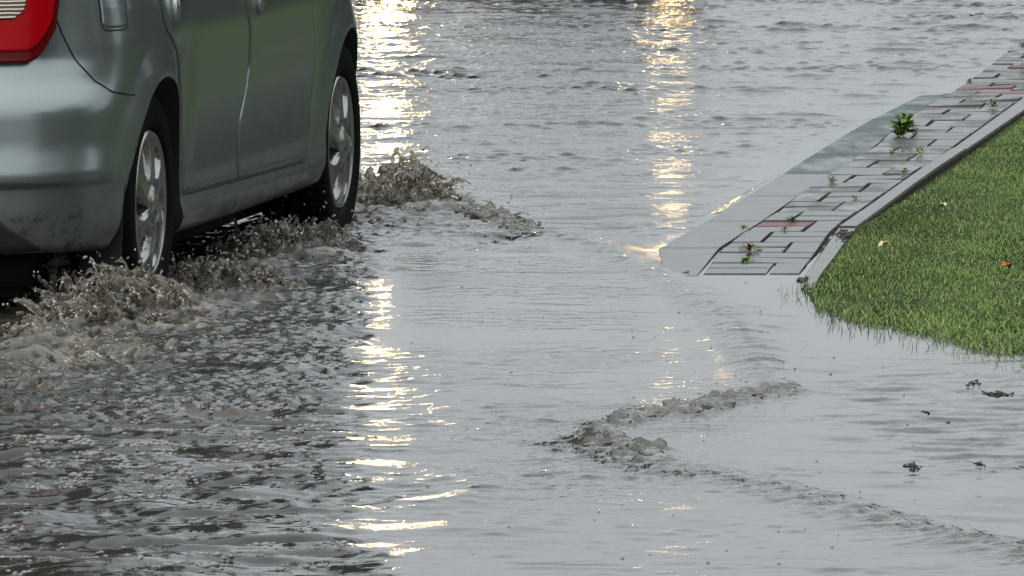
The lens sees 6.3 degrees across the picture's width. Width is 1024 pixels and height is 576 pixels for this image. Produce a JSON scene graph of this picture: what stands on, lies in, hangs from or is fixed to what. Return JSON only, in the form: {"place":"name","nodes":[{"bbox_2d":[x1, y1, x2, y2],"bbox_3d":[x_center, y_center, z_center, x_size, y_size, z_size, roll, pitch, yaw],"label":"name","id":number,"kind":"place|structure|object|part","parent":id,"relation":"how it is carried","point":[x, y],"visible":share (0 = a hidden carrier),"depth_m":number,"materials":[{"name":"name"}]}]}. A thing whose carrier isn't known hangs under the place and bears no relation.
{"place":"outdoors","nodes":[
{"label":"outdoors","id":0,"kind":"place"},
{"bbox_2d":[311,463,326,479],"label":"leaf litter","id":1,"kind":"object","parent":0,"point":[320,470],"visible":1,"depth_m":20.29,"materials":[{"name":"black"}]},
{"bbox_2d":[0,0,1023,575],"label":"flood water","id":2,"kind":"structure","parent":0,"point":[622,142],"depth_m":22.94,"materials":[{"name":"grey liquid"}]},
{"bbox_2d":[5,253,96,307],"bbox_3d":[-1.148,-0.058,25.048,0.406,0.283,0.791,0,4,0],"label":"water splash","id":3,"kind":"object","parent":2,"relation":"on","point":[52,265],"visible":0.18,"depth_m":24.76,"materials":[{"name":"grey liquid"}]},
{"bbox_2d":[0,336,191,388],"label":"water splash","id":4,"kind":"object","parent":2,"relation":"on","point":[89,356],"visible":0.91,"depth_m":23.14,"materials":[{"name":"grey liquid"}]},
{"bbox_2d":[0,362,349,574],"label":"foam","id":5,"kind":"object","parent":2,"relation":"on","point":[180,473],"visible":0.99,"depth_m":20.59,"materials":[{"name":"grey liquid"}]},
{"bbox_2d":[167,254,306,292],"bbox_3d":[-0.830,-0.024,25.635,0.527,0.151,0.782,0,4,0],"label":"water splash","id":6,"kind":"object","parent":2,"relation":"on","point":[226,278],"visible":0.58,"depth_m":25.50,"materials":[{"name":"grey liquid"}]},
{"bbox_2d":[2,130,784,420],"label":"water drops","id":7,"kind":"object","parent":2,"relation":"on","point":[269,279],"visible":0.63,"depth_m":25.66,"materials":[{"name":"grey liquid"}]},
{"bbox_2d":[439,198,549,232],"bbox_3d":[-0.039,-0.204,28.185,0.196,0.076,1.343,-1,5,-12],"label":"water splash","id":8,"kind":"object","parent":2,"relation":"on","point":[514,221],"visible":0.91,"depth_m":28.16,"materials":[{"name":"grey liquid"}]},
{"bbox_2d":[374,253,915,563],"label":"bubbles","id":9,"kind":"object","parent":2,"relation":"on","point":[630,420],"visible":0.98,"depth_m":21.30,"materials":[{"name":"grey liquid"}]},
{"bbox_2d":[617,382,800,417],"bbox_3d":[0.469,0.284,21.982,0.184,0.078,0.952,2,5,26],"label":"water splash","id":10,"kind":"object","parent":2,"relation":"on","point":[754,391],"visible":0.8,"depth_m":21.91,"materials":[{"name":"grey liquid"}]},
{"bbox_2d":[796,276,809,281],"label":"leaf litter","id":11,"kind":"object","parent":2,"relation":"on","point":[799,279],"visible":0.83,"depth_m":25.79,"materials":[{"name":"black plant"}]},
{"bbox_2d":[778,278,1023,371],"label":"flooded grass","id":12,"kind":"structure","parent":2,"relation":"on","point":[895,330],"depth_m":23.96,"materials":[{"name":"green plant"}]},
{"bbox_2d":[903,460,922,468],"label":"leaf litter","id":13,"kind":"object","parent":2,"relation":"on","point":[913,465],"visible":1,"depth_m":20.47,"materials":[{"name":"black plant"}]},
{"bbox_2d":[966,379,980,385],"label":"leaf litter","id":14,"kind":"object","parent":2,"relation":"on","point":[973,383],"visible":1,"depth_m":22.54,"materials":[{"name":"black plant"}]},
{"bbox_2d":[981,390,1014,396],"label":"leaf litter","id":15,"kind":"object","parent":2,"relation":"on","point":[998,394],"visible":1,"depth_m":22.24,"materials":[{"name":"black plant"}]},
{"bbox_2d":[704,40,1023,273],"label":"pavement","id":16,"kind":"structure","parent":0,"point":[821,210],"depth_m":29.51,"materials":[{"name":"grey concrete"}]},
{"bbox_2d":[740,256,755,261],"bbox_3d":[0.670,-0.083,26.434,0.055,0.015,0.053,4,6,41],"label":"weed","id":17,"kind":"object","parent":16,"relation":"on","point":[746,258],"visible":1,"depth_m":26.43,"materials":[{"name":"green plant"}]},
{"bbox_2d":[739,242,761,250],"bbox_3d":[0.688,-0.118,26.782,0.076,0.028,0.093,0,4,0],"label":"weed","id":18,"kind":"object","parent":16,"relation":"on","point":[750,244],"visible":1,"depth_m":26.77,"materials":[{"name":"green plant"}]},
{"bbox_2d":[784,215,797,221],"bbox_3d":[0.838,-0.207,27.792,0.053,0.020,0.050,2,5,27],"label":"weed","id":19,"kind":"object","parent":16,"relation":"on","point":[791,219],"visible":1,"depth_m":27.79,"materials":[{"name":"green plant"}]},
{"bbox_2d":[826,176,837,182],"bbox_3d":[1.004,-0.341,29.233,0.038,0.022,0.049,-3,6,-36],"label":"weed","id":20,"kind":"object","parent":16,"relation":"on","point":[831,178],"visible":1,"depth_m":29.23,"materials":[{"name":"green plant"}]},
{"bbox_2d":[887,109,920,136],"bbox_3d":[1.333,-0.562,31.567,0.121,0.091,0.138,0,4,0],"label":"weed","id":21,"kind":"object","parent":16,"relation":"on","point":[902,124],"visible":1,"depth_m":31.55,"materials":[{"name":"green plant"}]},
{"bbox_2d":[916,146,926,153],"bbox_3d":[1.347,-0.457,30.619,0.047,0.028,0.060,-2,5,-26],"label":"weed","id":22,"kind":"object","parent":16,"relation":"on","point":[920,151],"visible":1,"depth_m":30.62,"materials":[{"name":"green plant"}]},
{"bbox_2d":[986,99,998,107],"bbox_3d":[1.715,-0.661,33.190,0.050,0.033,0.051,1,5,15],"label":"weed","id":23,"kind":"object","parent":16,"relation":"on","point":[994,104],"visible":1,"depth_m":33.19,"materials":[{"name":"green plant"}]},
{"bbox_2d":[797,115,1023,359],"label":"lawn","id":24,"kind":"structure","parent":0,"point":[929,213],"depth_m":26.49,"materials":[{"name":"plant"}]},
{"bbox_2d":[878,240,888,246],"bbox_3d":[1.058,-0.127,26.500,0.036,0.017,0.034,-14,8,-14],"label":"fallen leaf","id":25,"kind":"object","parent":24,"relation":"on","point":[881,243],"visible":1,"depth_m":26.50,"materials":[{"name":"beige plant"}]},
{"bbox_2d":[1001,261,1011,267],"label":"fallen leaf","id":26,"kind":"object","parent":24,"relation":"on","point":[1009,264],"visible":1,"depth_m":25.71,"materials":[{"name":"orange plant"}]},
{"label":"road","id":27,"kind":"structure","parent":0,"visible":0},
{"bbox_2d":[0,252,233,347],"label":"water splash","id":28,"kind":"object","parent":27,"relation":"on","point":[89,320],"visible":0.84,"depth_m":24.26,"materials":[{"name":"grey liquid"}]},
{"bbox_2d":[0,0,360,296],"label":"hatchback car","id":29,"kind":"object","parent":27,"relation":"on","point":[184,119],"visible":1,"depth_m":25.18,"materials":[{"name":"silver metal"}]},
{"bbox_3d":[-0.855,-0.599,25.677,0.098,0.660,1.177,1,5,10],"label":"door","id":30,"kind":"part","parent":29,"relation":"part of","materials":[{"name":"silver metal"}]},
{"bbox_3d":[-0.673,-0.671,26.677,0.103,0.667,1.118,1,5,10],"label":"door","id":31,"kind":"part","parent":29,"relation":"part of","materials":[{"name":"silver metal"}]},
{"bbox_2d":[204,215,362,256],"bbox_3d":[-0.650,-0.132,27.019,0.414,0.155,1.040,1,5,10],"label":"water splash","id":32,"kind":"object","parent":27,"relation":"on","point":[322,233],"visible":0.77,"depth_m":26.80,"materials":[{"name":"grey liquid"}]},
{"bbox_2d":[356,146,469,204],"bbox_3d":[-0.401,-0.326,28.969,0.383,0.245,0.618,-2,5,-25],"label":"water splash","id":33,"kind":"object","parent":27,"relation":"on","point":[373,187],"visible":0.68,"depth_m":28.85,"materials":[{"name":"grey liquid"}]},
{"bbox_2d":[609,433,669,450],"bbox_3d":[0.250,0.363,20.968,0.153,0.061,0.374,-2,5,-27],"label":"water splash","id":34,"kind":"object","parent":27,"relation":"on","point":[660,440],"visible":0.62,"depth_m":20.93,"materials":[{"name":"grey liquid"}]},
{"bbox_2d":[659,93,949,275],"bbox_3d":[1.322,-0.554,32.770,0.219,0.088,13.826,1,5,8],"label":"kerb","id":35,"kind":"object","parent":27,"relation":"on","point":[694,251],"visible":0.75,"depth_m":28.84,"materials":[{"name":"concrete"}]},
{"bbox_2d":[801,98,1023,288],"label":"kerb","id":36,"kind":"structure","parent":27,"relation":"on","point":[930,171],"depth_m":29.24,"materials":[{"name":"concrete"}]},
{"bbox_2d":[832,227,857,241],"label":"leaf litter","id":37,"kind":"object","parent":36,"relation":"on","point":[845,233],"visible":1,"depth_m":27.27,"materials":[{"name":"black"}]}
]}

